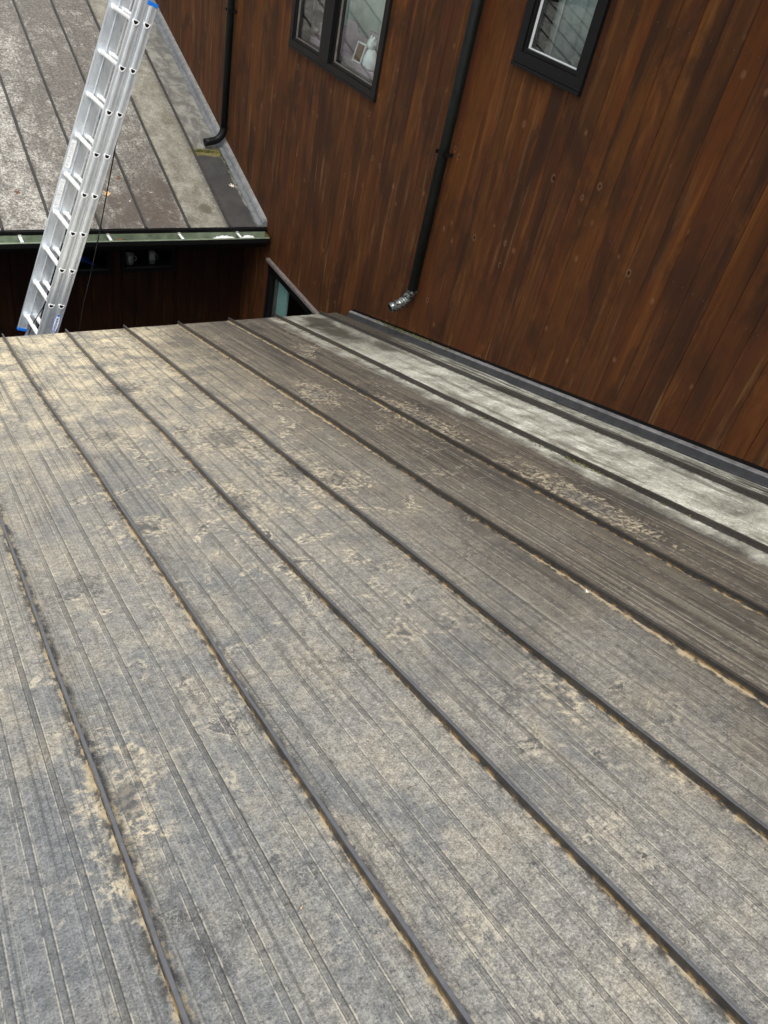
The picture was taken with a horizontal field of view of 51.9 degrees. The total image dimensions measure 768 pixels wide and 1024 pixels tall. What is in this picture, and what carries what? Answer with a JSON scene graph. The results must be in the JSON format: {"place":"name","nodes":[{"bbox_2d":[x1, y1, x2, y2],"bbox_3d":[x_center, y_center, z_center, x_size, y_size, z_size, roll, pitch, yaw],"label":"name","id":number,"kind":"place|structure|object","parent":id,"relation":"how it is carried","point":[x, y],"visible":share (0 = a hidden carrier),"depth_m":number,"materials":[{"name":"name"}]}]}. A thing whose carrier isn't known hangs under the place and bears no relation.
{"place":"outdoors","nodes":[
{"label":"outdoors","id":0,"kind":"place"},
{"bbox_2d":[0,0,269,337],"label":"house wing","id":1,"kind":"structure","parent":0,"point":[193,273],"depth_m":8.20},
{"bbox_2d":[52,251,111,276],"bbox_3d":[-3.183,-2.755,8.085,0.650,0.430,0.704,-12,46,-29],"label":"window","id":2,"kind":"structure","parent":1,"relation":"in","point":[103,259],"depth_m":8.09,"materials":[{"name":"black metal"}]},
{"bbox_2d":[80,255,95,266],"bbox_3d":[-3.090,-2.555,8.008,0.306,0.112,0.126,-12,46,-29],"label":"cloth","id":3,"kind":"object","parent":1,"relation":"on","point":[84,259],"visible":0.41,"depth_m":8.01,"materials":[{"name":"blue fabric"}]},
{"bbox_2d":[125,252,136,264],"bbox_3d":[-2.645,-2.642,8.228,0.088,0.110,0.108,26,40,14],"label":"cup","id":4,"kind":"object","parent":1,"relation":"on","point":[129,258],"visible":1,"depth_m":8.20,"materials":[{"name":"beige ceramic"}]},
{"bbox_2d":[99,143,181,224],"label":"needle litter","id":5,"kind":"object","parent":1,"relation":"on","point":[149,203],"visible":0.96,"depth_m":7.69,"materials":[{"name":"brown plant"}]},
{"bbox_2d":[120,249,174,272],"bbox_3d":[-2.610,-2.887,8.400,0.615,0.430,0.704,-12,46,-29],"label":"window","id":6,"kind":"structure","parent":1,"relation":"in","point":[165,261],"depth_m":8.37,"materials":[{"name":"black metal"}]},
{"bbox_2d":[149,250,157,263],"bbox_3d":[-2.441,-2.692,8.337,0.071,0.125,0.094,28,41,17],"label":"cup","id":7,"kind":"object","parent":1,"relation":"on","point":[152,255],"visible":1,"depth_m":8.31,"materials":[{"name":"beige ceramic"}]},
{"bbox_2d":[184,145,244,199],"bbox_3d":[-1.686,-3.644,8.410,0.898,0.274,0.505,27,41,16],"label":"moss","id":8,"kind":"object","parent":1,"relation":"on","point":[210,150],"visible":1,"depth_m":8.44,"materials":[{"name":"green plant"}]},
{"bbox_2d":[215,235,254,237],"bbox_3d":[-1.502,-2.754,7.910,0.460,0.044,0.075,-12,46,-29],"label":"slush","id":9,"kind":"object","parent":1,"relation":"on","point":[245,236],"visible":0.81,"depth_m":7.89,"materials":[{"name":"white snow"}]},
{"bbox_2d":[0,311,767,1023],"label":"house wing","id":10,"kind":"structure","parent":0,"point":[326,631],"depth_m":2.23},
{"bbox_2d":[366,317,690,516],"bbox_3d":[0.573,-0.806,5.010,0.363,1.092,3.813,-2,42,-19],"label":"moss","id":11,"kind":"object","parent":10,"relation":"on","point":[398,329],"visible":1,"depth_m":5.87,"materials":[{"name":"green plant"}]},
{"label":"ground","id":12,"kind":"structure","parent":0,"visible":0},
{"bbox_2d":[17,0,158,335],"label":"extension ladder","id":13,"kind":"object","parent":12,"relation":"on","point":[140,17],"visible":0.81,"depth_m":5.92,"materials":[{"name":"metal"}]},
{"bbox_2d":[155,0,767,473],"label":"timber house","id":14,"kind":"structure","parent":12,"relation":"on","point":[489,182],"depth_m":4.78,"materials":[{"name":"brown wood"}]},
{"bbox_2d":[263,258,318,317],"bbox_3d":[-0.907,-1.179,8.333,0.160,2.275,1.925,-12,46,-29],"label":"window","id":15,"kind":"structure","parent":14,"relation":"in","point":[278,288],"depth_m":8.21,"materials":[{"name":"black metal"}]},
{"bbox_2d":[317,0,349,25],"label":"curtain","id":16,"kind":"object","parent":14,"relation":"hanging from","point":[323,2],"visible":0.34,"depth_m":6.68,"materials":[{"name":"white fabric"}]},
{"bbox_2d":[288,0,392,101],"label":"window","id":17,"kind":"structure","parent":14,"relation":"in","point":[326,56],"depth_m":6.33,"materials":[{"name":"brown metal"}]},
{"bbox_2d":[310,34,373,80],"bbox_3d":[-0.317,-3.825,6.699,0.175,0.092,2.100,-12,46,-29],"label":"window seat","id":18,"kind":"object","parent":14,"relation":"in","point":[345,57],"depth_m":6.56,"materials":[{"name":"grey fabric"}]},
{"bbox_2d":[310,26,318,34],"bbox_3d":[-0.648,-4.297,7.050,0.130,0.050,0.130,-12,46,-29],"label":"bowl","id":19,"kind":"object","parent":18,"relation":"on","point":[314,30],"visible":0.49,"depth_m":7.02,"materials":[{"name":"white ceramic"}]},
{"bbox_2d":[314,2,378,60],"bbox_3d":[-0.171,-3.881,6.544,0.025,0.241,1.800,-12,46,-29],"label":"cushion","id":20,"kind":"object","parent":18,"relation":"on","point":[351,36],"visible":0.36,"depth_m":6.68,"materials":[{"name":"grey fabric"}]},
{"bbox_2d":[352,41,366,64],"bbox_3d":[-0.201,-3.768,6.476,0.012,0.150,0.120,-5,41,-44],"label":"picture frame","id":21,"kind":"object","parent":18,"relation":"on","point":[359,52],"visible":0.96,"depth_m":6.47,"materials":[{"name":"white paint"}]},
{"bbox_2d":[362,35,376,71],"bbox_3d":[-0.100,-3.663,6.300,0.124,0.247,0.124,-12,46,-29],"label":"figurine","id":22,"kind":"object","parent":18,"relation":"on","point":[369,60],"visible":0.96,"depth_m":6.28,"materials":[{"name":"white ceramic"}]},
{"bbox_2d":[346,0,385,43],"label":"curtain","id":23,"kind":"object","parent":14,"relation":"hanging from","point":[366,16],"visible":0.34,"depth_m":6.39,"materials":[{"name":"white fabric"}]},
{"bbox_2d":[544,0,565,55],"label":"curtain","id":24,"kind":"object","parent":14,"relation":"hanging from","point":[555,25],"visible":0.2,"depth_m":4.60,"materials":[{"name":"white fabric"}]},
{"bbox_2d":[510,0,610,96],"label":"window","id":25,"kind":"structure","parent":14,"relation":"in","point":[529,56],"depth_m":4.46,"materials":[{"name":"black metal"}]},
{"bbox_2d":[551,0,597,67],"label":"curtain","id":26,"kind":"object","parent":14,"relation":"hanging from","point":[573,29],"visible":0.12,"depth_m":4.52,"materials":[{"name":"white fabric"}]}
]}

